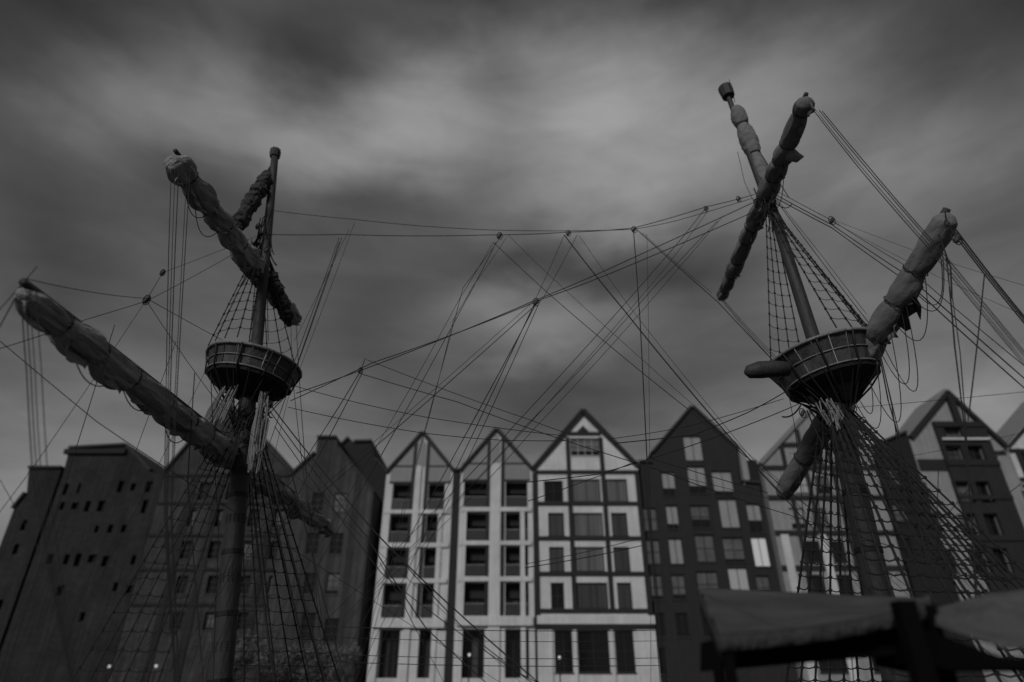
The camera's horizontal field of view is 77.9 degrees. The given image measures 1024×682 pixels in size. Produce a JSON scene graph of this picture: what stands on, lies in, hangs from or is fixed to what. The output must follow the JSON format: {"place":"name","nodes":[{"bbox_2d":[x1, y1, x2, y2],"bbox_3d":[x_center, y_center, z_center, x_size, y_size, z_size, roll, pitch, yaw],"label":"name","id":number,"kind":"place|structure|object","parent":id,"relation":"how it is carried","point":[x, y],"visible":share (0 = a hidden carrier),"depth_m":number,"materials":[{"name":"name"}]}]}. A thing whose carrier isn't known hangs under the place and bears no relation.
{"place":"outdoors","nodes":[
{"label":"outdoors","id":0,"kind":"place"},
{"bbox_2d":[0,465,64,651],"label":"brick house","id":1,"kind":"structure","parent":0,"point":[18,547],"depth_m":57.56,"materials":[{"name":"brick"}]},
{"bbox_2d":[108,399,292,681],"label":"brick gable house","id":2,"kind":"structure","parent":0,"point":[207,571],"depth_m":55.98,"materials":[{"name":"brick"}]},
{"bbox_2d":[168,612,183,630],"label":"window","id":3,"kind":"structure","parent":2,"relation":"in","point":[180,623],"depth_m":54.44,"materials":[{"name":"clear glass"}]},
{"bbox_2d":[173,576,188,594],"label":"window","id":4,"kind":"structure","parent":2,"relation":"in","point":[181,590],"depth_m":55.82,"materials":[{"name":"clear glass"}]},
{"bbox_2d":[179,542,191,559],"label":"window","id":5,"kind":"structure","parent":2,"relation":"in","point":[185,554],"depth_m":57.23,"materials":[{"name":"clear glass"}]},
{"bbox_2d":[186,510,195,527],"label":"window","id":6,"kind":"structure","parent":2,"relation":"in","point":[193,512],"depth_m":58.70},
{"bbox_2d":[197,483,210,500],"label":"window","id":7,"kind":"structure","parent":2,"relation":"in","point":[206,486],"depth_m":59.92,"materials":[{"name":"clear glass"}]},
{"bbox_2d":[201,612,213,630],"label":"window","id":8,"kind":"structure","parent":2,"relation":"in","point":[209,626],"depth_m":54.41,"materials":[{"name":"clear glass"}]},
{"bbox_2d":[205,576,218,594],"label":"window","id":9,"kind":"structure","parent":2,"relation":"in","point":[212,578],"depth_m":55.82,"materials":[{"name":"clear glass"}]},
{"bbox_2d":[206,542,220,559],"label":"window","id":10,"kind":"structure","parent":2,"relation":"in","point":[213,551],"depth_m":57.27,"materials":[{"name":"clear glass"}]},
{"bbox_2d":[213,510,222,527],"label":"window","id":11,"kind":"structure","parent":2,"relation":"in","point":[220,512],"depth_m":58.66,"materials":[{"name":"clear glass"}]},
{"bbox_2d":[237,612,248,630],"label":"window","id":12,"kind":"structure","parent":2,"relation":"in","point":[240,620],"depth_m":54.45,"materials":[{"name":"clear glass"}]},
{"bbox_2d":[240,576,250,594],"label":"window","id":13,"kind":"structure","parent":2,"relation":"in","point":[247,579],"depth_m":55.90,"materials":[{"name":"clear glass"}]},
{"bbox_2d":[244,542,251,559],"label":"window","id":14,"kind":"structure","parent":2,"relation":"in","point":[246,546],"depth_m":57.36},
{"bbox_2d":[245,510,259,527],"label":"window","id":15,"kind":"structure","parent":2,"relation":"in","point":[249,524],"depth_m":58.52,"materials":[{"name":"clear glass"}]},
{"bbox_2d":[267,542,277,559],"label":"window","id":16,"kind":"structure","parent":2,"relation":"in","point":[274,549],"depth_m":57.29,"materials":[{"name":"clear glass"}]},
{"bbox_2d":[272,510,283,527],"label":"window","id":17,"kind":"structure","parent":2,"relation":"in","point":[277,517],"depth_m":58.73,"materials":[{"name":"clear glass"}]},
{"bbox_2d":[366,431,453,681],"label":"loggia house","id":18,"kind":"structure","parent":0,"point":[432,570],"depth_m":56.31,"materials":[{"name":"paint"}]},
{"bbox_2d":[378,630,400,677],"bbox_3d":[-10.346,26.694,54.056,1.768,3.644,0.080,0,-29,0],"label":"window","id":19,"kind":"structure","parent":18,"relation":"in","point":[389,647],"depth_m":54.07,"materials":[{"name":"black glass"}]},
{"bbox_2d":[383,601,401,617],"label":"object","id":20,"kind":"structure","parent":18,"relation":"in","point":[386,602],"depth_m":56.03,"materials":[{"name":"glass"}]},
{"bbox_2d":[418,630,436,677],"bbox_3d":[-7.106,26.694,54.056,1.517,3.644,0.080,0,-29,0],"label":"window","id":21,"kind":"structure","parent":18,"relation":"in","point":[423,669],"depth_m":54.03,"materials":[{"name":"black glass"}]},
{"bbox_2d":[452,428,535,681],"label":"loggia house","id":22,"kind":"structure","parent":0,"point":[495,581],"depth_m":56.42,"materials":[{"name":"paint"}]},
{"bbox_2d":[461,631,484,677],"bbox_3d":[-3.415,26.694,54.056,2.170,3.644,0.080,0,-29,0],"label":"window","id":23,"kind":"structure","parent":22,"relation":"in","point":[476,652],"depth_m":54.04,"materials":[{"name":"black glass"}]},
{"bbox_2d":[463,599,483,615],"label":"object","id":24,"kind":"structure","parent":22,"relation":"in","point":[465,600],"depth_m":56.08,"materials":[{"name":"glass"}]},
{"bbox_2d":[465,561,484,575],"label":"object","id":25,"kind":"structure","parent":22,"relation":"in","point":[466,562],"depth_m":57.66,"materials":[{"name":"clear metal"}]},
{"bbox_2d":[505,561,527,575],"bbox_3d":[0.427,20.221,57.644,2.059,2.563,0.080,0,-29,0],"label":"balcony railing","id":26,"kind":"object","parent":22,"relation":"in","point":[506,562],"depth_m":57.66,"materials":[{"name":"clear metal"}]},
{"bbox_2d":[505,599,528,615],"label":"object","id":27,"kind":"structure","parent":22,"relation":"in","point":[506,600],"depth_m":56.08,"materials":[{"name":"glass"}]},
{"bbox_2d":[505,631,528,677],"bbox_3d":[0.427,26.699,54.065,2.019,3.644,0.060,0,-29,0],"label":"window","id":28,"kind":"structure","parent":22,"relation":"in","point":[512,649],"depth_m":54.13,"materials":[{"name":"black glass"}]},
{"bbox_2d":[0,0,1023,543],"label":"sky","id":29,"kind":"structure","parent":0,"point":[546,116],"materials":[{"name":"grey"}]},
{"bbox_2d":[532,408,660,681],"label":"timber framed house","id":30,"kind":"structure","parent":0,"point":[579,599],"depth_m":56.55,"materials":[{"name":"paint"}]},
{"bbox_2d":[544,481,563,501],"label":"window","id":31,"kind":"structure","parent":30,"relation":"in","point":[549,486],"depth_m":59.80,"materials":[{"name":"black glass"}]},
{"bbox_2d":[548,513,564,535],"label":"window","id":32,"kind":"structure","parent":30,"relation":"in","point":[555,520],"depth_m":58.33,"materials":[{"name":"grey glass"}]},
{"bbox_2d":[549,547,564,571],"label":"window","id":33,"kind":"structure","parent":30,"relation":"in","point":[554,552],"depth_m":56.84,"materials":[{"name":"grey glass"}]},
{"bbox_2d":[551,583,564,608],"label":"window","id":34,"kind":"structure","parent":30,"relation":"in","point":[557,589],"depth_m":55.35,"materials":[{"name":"black glass"}]},
{"bbox_2d":[554,630,574,673],"bbox_3d":[4.332,26.050,53.115,1.638,3.303,0.310,0,-29,0],"label":"window","id":35,"kind":"structure","parent":30,"relation":"in","point":[565,649],"depth_m":53.24,"materials":[{"name":"black glass"}]},
{"bbox_2d":[570,439,599,456],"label":"window","id":36,"kind":"structure","parent":30,"relation":"in","point":[576,450],"depth_m":61.90,"materials":[{"name":"grey glass"}]},
{"bbox_2d":[571,480,601,501],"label":"window","id":37,"kind":"structure","parent":30,"relation":"in","point":[587,491],"depth_m":59.83,"materials":[{"name":"grey glass"}]},
{"bbox_2d":[573,513,603,535],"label":"window","id":38,"kind":"structure","parent":30,"relation":"in","point":[585,524],"depth_m":58.34,"materials":[{"name":"grey glass"}]},
{"bbox_2d":[575,547,605,571],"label":"window","id":39,"kind":"structure","parent":30,"relation":"in","point":[595,563],"depth_m":56.80,"materials":[{"name":"grey glass"}]},
{"bbox_2d":[576,583,608,608],"bbox_3d":[6.942,22.262,55.347,2.833,2.128,0.080,0,-29,0],"label":"window","id":40,"kind":"structure","parent":30,"relation":"in","point":[589,595],"depth_m":55.35,"materials":[{"name":"grey glass"}]},
{"bbox_2d":[577,630,611,673],"bbox_3d":[6.855,26.050,53.115,2.755,3.303,0.310,0,-29,0],"label":"window","id":41,"kind":"structure","parent":30,"relation":"in","point":[585,649],"depth_m":53.21,"materials":[{"name":"black glass"}]},
{"bbox_2d":[606,480,629,501],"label":"window","id":42,"kind":"structure","parent":30,"relation":"in","point":[616,490],"depth_m":59.84,"materials":[{"name":"grey glass"}]},
{"bbox_2d":[611,513,627,535],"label":"window","id":43,"kind":"structure","parent":30,"relation":"in","point":[619,520],"depth_m":58.33,"materials":[{"name":"grey glass"}]},
{"bbox_2d":[613,547,631,571],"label":"window","id":44,"kind":"structure","parent":30,"relation":"in","point":[621,559],"depth_m":56.81,"materials":[{"name":"grey glass"}]},
{"bbox_2d":[617,583,632,608],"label":"window","id":45,"kind":"structure","parent":30,"relation":"in","point":[623,589],"depth_m":55.33,"materials":[{"name":"grey glass"}]},
{"bbox_2d":[614,631,636,673],"bbox_3d":[9.467,26.050,53.115,1.728,3.303,0.310,0,-29,0],"label":"window","id":46,"kind":"structure","parent":30,"relation":"in","point":[622,649],"depth_m":53.21,"materials":[{"name":"black glass"}]},
{"bbox_2d":[638,405,796,681],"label":"charcoal house","id":47,"kind":"structure","parent":0,"point":[702,537],"depth_m":57.65,"materials":[{"name":"paint"}]},
{"bbox_2d":[643,508,658,531],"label":"window","id":48,"kind":"structure","parent":47,"relation":"in","point":[653,510],"depth_m":58.49,"materials":[{"name":"glass"}]},
{"bbox_2d":[646,540,662,564],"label":"window","id":49,"kind":"structure","parent":47,"relation":"in","point":[656,549],"depth_m":57.06,"materials":[{"name":"glass"}]},
{"bbox_2d":[649,575,664,600],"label":"window","id":50,"kind":"structure","parent":47,"relation":"in","point":[659,586],"depth_m":55.63,"materials":[{"name":"grey glass"}]},
{"bbox_2d":[653,613,667,637],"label":"window","id":51,"kind":"structure","parent":47,"relation":"in","point":[662,620],"depth_m":54.16,"materials":[{"name":"black glass"}]},
{"bbox_2d":[657,648,668,675],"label":"window","id":52,"kind":"structure","parent":47,"relation":"in","point":[660,653],"depth_m":52.83,"materials":[{"name":"black glass"}]},
{"bbox_2d":[661,473,677,496],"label":"window","id":53,"kind":"structure","parent":47,"relation":"in","point":[668,481],"depth_m":60.08,"materials":[{"name":"grey glass"}]},
{"bbox_2d":[665,506,680,529],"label":"window","id":54,"kind":"structure","parent":47,"relation":"in","point":[671,511],"depth_m":58.59,"materials":[{"name":"grey glass"}]},
{"bbox_2d":[668,539,685,564],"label":"window","id":55,"kind":"structure","parent":47,"relation":"in","point":[675,545],"depth_m":57.10,"materials":[{"name":"glass"}]},
{"bbox_2d":[671,575,687,600],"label":"window","id":56,"kind":"structure","parent":47,"relation":"in","point":[678,581],"depth_m":55.63,"materials":[{"name":"grey glass"}]},
{"bbox_2d":[675,613,691,637],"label":"window","id":57,"kind":"structure","parent":47,"relation":"in","point":[682,624],"depth_m":54.16,"materials":[{"name":"black glass"}]},
{"bbox_2d":[683,436,704,460],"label":"window","id":58,"kind":"structure","parent":47,"relation":"in","point":[692,453],"depth_m":61.80,"materials":[{"name":"glass"}]},
{"bbox_2d":[687,467,709,493],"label":"window","id":59,"kind":"structure","parent":47,"relation":"in","point":[694,489],"depth_m":60.31,"materials":[{"name":"grey glass"}]},
{"bbox_2d":[690,506,712,528],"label":"window","id":60,"kind":"structure","parent":47,"relation":"in","point":[700,515],"depth_m":58.63,"materials":[{"name":"grey glass"}]},
{"bbox_2d":[694,535,717,562],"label":"window","id":61,"kind":"structure","parent":47,"relation":"in","point":[705,548],"depth_m":57.23,"materials":[{"name":"glass"}]},
{"bbox_2d":[696,572,718,597],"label":"window","id":62,"kind":"structure","parent":47,"relation":"in","point":[704,579],"depth_m":55.96,"materials":[{"name":"grey glass"}]},
{"bbox_2d":[701,613,718,637],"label":"window","id":63,"kind":"structure","parent":47,"relation":"in","point":[705,629],"depth_m":54.04,"materials":[{"name":"black glass"}]},
{"bbox_2d":[711,472,735,496],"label":"window","id":64,"kind":"structure","parent":47,"relation":"in","point":[727,476],"depth_m":60.12,"materials":[{"name":"grey glass"}]},
{"bbox_2d":[718,499,741,528],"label":"window","id":65,"kind":"structure","parent":47,"relation":"in","point":[728,509],"depth_m":58.76,"materials":[{"name":"glass"}]},
{"bbox_2d":[722,538,747,562],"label":"window","id":66,"kind":"structure","parent":47,"relation":"in","point":[734,552],"depth_m":57.19,"materials":[{"name":"grey glass"}]},
{"bbox_2d":[727,568,749,589],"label":"window","id":67,"kind":"structure","parent":47,"relation":"in","point":[738,577],"depth_m":56.04,"materials":[{"name":"grey"}]},
{"bbox_2d":[746,504,766,533],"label":"window","id":68,"kind":"structure","parent":47,"relation":"in","point":[753,511],"depth_m":58.53,"materials":[{"name":"grey glass"}]},
{"bbox_2d":[751,538,772,567],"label":"window","id":69,"kind":"structure","parent":47,"relation":"in","point":[761,557],"depth_m":57.06,"materials":[{"name":"grey"}]},
{"bbox_2d":[755,576,770,590],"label":"window","id":70,"kind":"structure","parent":47,"relation":"in","point":[763,583],"depth_m":55.84,"materials":[{"name":"grey glass"}]},
{"bbox_2d":[757,405,909,681],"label":"broad gable house","id":71,"kind":"structure","parent":0,"point":[786,532],"depth_m":57.66,"materials":[{"name":"grey"}]},
{"bbox_2d":[788,508,808,528],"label":"window","id":72,"kind":"structure","parent":71,"relation":"in","point":[790,509],"depth_m":58.53,"materials":[{"name":"grey glass"}]},
{"bbox_2d":[796,477,808,493],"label":"window","id":73,"kind":"structure","parent":71,"relation":"in","point":[804,489],"depth_m":59.90,"materials":[{"name":"grey"}]},
{"bbox_2d":[806,541,823,562],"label":"window","id":74,"kind":"structure","parent":71,"relation":"in","point":[816,556],"depth_m":57.15,"materials":[{"name":"black glass"}]},
{"bbox_2d":[806,575,825,592],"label":"window","id":75,"kind":"structure","parent":71,"relation":"in","point":[815,580],"depth_m":55.86,"materials":[{"name":"black glass"}]},
{"bbox_2d":[811,508,829,528],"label":"window","id":76,"kind":"structure","parent":71,"relation":"in","point":[825,516],"depth_m":58.59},
{"bbox_2d":[814,476,832,493],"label":"window","id":77,"kind":"structure","parent":71,"relation":"in","point":[815,477],"depth_m":60.12,"materials":[{"name":"black glass"}]},
{"bbox_2d":[818,659,849,673],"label":"window","id":78,"kind":"structure","parent":71,"relation":"in","point":[834,663],"depth_m":52.67,"materials":[{"name":"black glass"}]},
{"bbox_2d":[832,541,847,562],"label":"window","id":79,"kind":"structure","parent":71,"relation":"in","point":[834,543],"depth_m":57.10,"materials":[{"name":"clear glass"}]},
{"bbox_2d":[836,575,853,594],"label":"window","id":80,"kind":"structure","parent":71,"relation":"in","point":[843,581],"depth_m":55.80,"materials":[{"name":"black glass"}]},
{"bbox_2d":[871,657,879,673],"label":"window","id":81,"kind":"structure","parent":71,"relation":"in","point":[873,662],"depth_m":52.65,"materials":[{"name":"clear glass"}]},
{"bbox_2d":[899,388,1023,681],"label":"dark bay gable house","id":82,"kind":"structure","parent":0,"point":[930,425],"depth_m":60.00,"materials":[{"name":"black"}]},
{"bbox_2d":[944,429,959,436],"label":"window","id":83,"kind":"structure","parent":82,"relation":"in","point":[949,432],"depth_m":62.70,"materials":[{"name":"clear glass"}]},
{"bbox_2d":[946,447,960,458],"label":"window","id":84,"kind":"structure","parent":82,"relation":"in","point":[953,453],"depth_m":61.70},
{"bbox_2d":[951,483,971,504],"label":"window","id":85,"kind":"structure","parent":82,"relation":"in","point":[962,488],"depth_m":59.93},
{"bbox_2d":[957,515,977,536],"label":"window","id":86,"kind":"structure","parent":82,"relation":"in","point":[959,516],"depth_m":58.44,"materials":[{"name":"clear glass"}]},
{"bbox_2d":[968,447,982,458],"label":"window","id":87,"kind":"structure","parent":82,"relation":"in","point":[974,452],"depth_m":61.70,"materials":[{"name":"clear glass"}]},
{"bbox_2d":[968,549,988,573],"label":"window","id":88,"kind":"structure","parent":82,"relation":"in","point":[979,569],"depth_m":56.73,"materials":[{"name":"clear glass"}]},
{"bbox_2d":[975,483,991,502],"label":"window","id":89,"kind":"structure","parent":82,"relation":"in","point":[981,487],"depth_m":59.89,"materials":[{"name":"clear glass"}]},
{"bbox_2d":[983,515,999,534],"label":"window","id":90,"kind":"structure","parent":82,"relation":"in","point":[992,527],"depth_m":58.30,"materials":[{"name":"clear glass"}]},
{"bbox_2d":[992,549,1009,571],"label":"window","id":91,"kind":"structure","parent":82,"relation":"in","point":[997,553],"depth_m":56.98,"materials":[{"name":"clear glass"}]},
{"bbox_2d":[997,402,1023,496],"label":"edge gable house","id":92,"kind":"structure","parent":0,"point":[1011,426],"depth_m":61.97,"materials":[{"name":"grey"}]},
{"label":"far quay","id":93,"kind":"structure","parent":0,"visible":0},
{"bbox_2d":[0,443,163,681],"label":"brick granary","id":94,"kind":"structure","parent":93,"relation":"on","point":[95,480],"depth_m":56.38,"materials":[{"name":"brick"}]},
{"bbox_2d":[207,629,274,681],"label":"quay tree","id":95,"kind":"object","parent":93,"relation":"on","point":[251,644],"visible":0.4,"depth_m":48.66,"materials":[{"name":"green plant"}]},
{"bbox_2d":[251,641,305,681],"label":"quay tree","id":96,"kind":"object","parent":93,"relation":"on","point":[280,659],"visible":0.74,"depth_m":47.44,"materials":[{"name":"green plant"}]},
{"bbox_2d":[255,435,381,681],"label":"plank house","id":97,"kind":"structure","parent":93,"relation":"on","point":[346,559],"depth_m":56.72,"materials":[{"name":"wood"}]},
{"bbox_2d":[300,613,315,640],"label":"window","id":98,"kind":"structure","parent":97,"relation":"in","point":[305,632],"depth_m":54.09,"materials":[{"name":"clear glass"}]},
{"bbox_2d":[303,573,316,594],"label":"window","id":99,"kind":"structure","parent":97,"relation":"in","point":[306,591],"depth_m":55.77,"materials":[{"name":"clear glass"}]},
{"bbox_2d":[304,533,319,554],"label":"window","id":100,"kind":"structure","parent":97,"relation":"in","point":[315,536],"depth_m":57.47,"materials":[{"name":"black glass"}]},
{"bbox_2d":[312,493,324,512],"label":"window","id":101,"kind":"structure","parent":97,"relation":"in","point":[317,503],"depth_m":59.28,"materials":[{"name":"black glass"}]},
{"bbox_2d":[322,618,339,643],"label":"window","id":102,"kind":"structure","parent":97,"relation":"in","point":[334,621],"depth_m":54.03,"materials":[{"name":"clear glass"}]},
{"bbox_2d":[324,573,339,594],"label":"window","id":103,"kind":"structure","parent":97,"relation":"in","point":[332,586],"depth_m":55.77,"materials":[{"name":"grey glass"}]},
{"bbox_2d":[328,533,343,554],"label":"window","id":104,"kind":"structure","parent":97,"relation":"in","point":[337,543],"depth_m":57.43,"materials":[{"name":"black glass"}]},
{"bbox_2d":[331,493,346,512],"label":"window","id":105,"kind":"structure","parent":97,"relation":"in","point":[336,506],"depth_m":59.23,"materials":[{"name":"glass"}]},
{"bbox_2d":[292,639,361,681],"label":"quay tree","id":106,"kind":"object","parent":93,"relation":"on","point":[326,670],"visible":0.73,"depth_m":47.41,"materials":[{"name":"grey plant"}]},
{"bbox_2d":[341,436,386,681],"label":"black stepped house","id":107,"kind":"structure","parent":93,"relation":"on","point":[376,480],"depth_m":64.08,"materials":[{"name":"tile"}]},
{"bbox_2d":[444,468,460,681],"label":"party wall","id":108,"kind":"structure","parent":93,"relation":"on","point":[448,676],"depth_m":55.93,"materials":[{"name":"paint"}]},
{"bbox_2d":[870,430,985,681],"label":"slim dark house","id":109,"kind":"structure","parent":93,"relation":"on","point":[942,599],"depth_m":57.15,"materials":[{"name":"paint"}]},
{"bbox_2d":[892,504,911,525],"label":"window","id":110,"kind":"structure","parent":109,"relation":"in","point":[899,518],"depth_m":58.66,"materials":[{"name":"grey glass"}]},
{"bbox_2d":[897,539,918,560],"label":"window","id":111,"kind":"structure","parent":109,"relation":"in","point":[905,555],"depth_m":57.19,"materials":[{"name":"black glass"}]},
{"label":"quay","id":112,"kind":"structure","parent":0,"visible":0},
{"bbox_2d":[697,587,957,681],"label":"market stall","id":113,"kind":"object","parent":112,"relation":"on","point":[758,628],"visible":0.85,"depth_m":8.14,"materials":[{"name":"fabric"}]},
{"bbox_2d":[874,589,1023,681],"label":"market stall","id":114,"kind":"object","parent":112,"relation":"on","point":[995,618],"visible":1,"depth_m":7.56,"materials":[{"name":"fabric"}]},
{"label":"water","id":115,"kind":"structure","parent":0,"visible":0},
{"bbox_2d":[0,80,1023,681],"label":"sailing ship","id":116,"kind":"object","parent":115,"relation":"on","point":[828,388],"visible":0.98,"depth_m":17.53,"materials":[{"name":"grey wood"}]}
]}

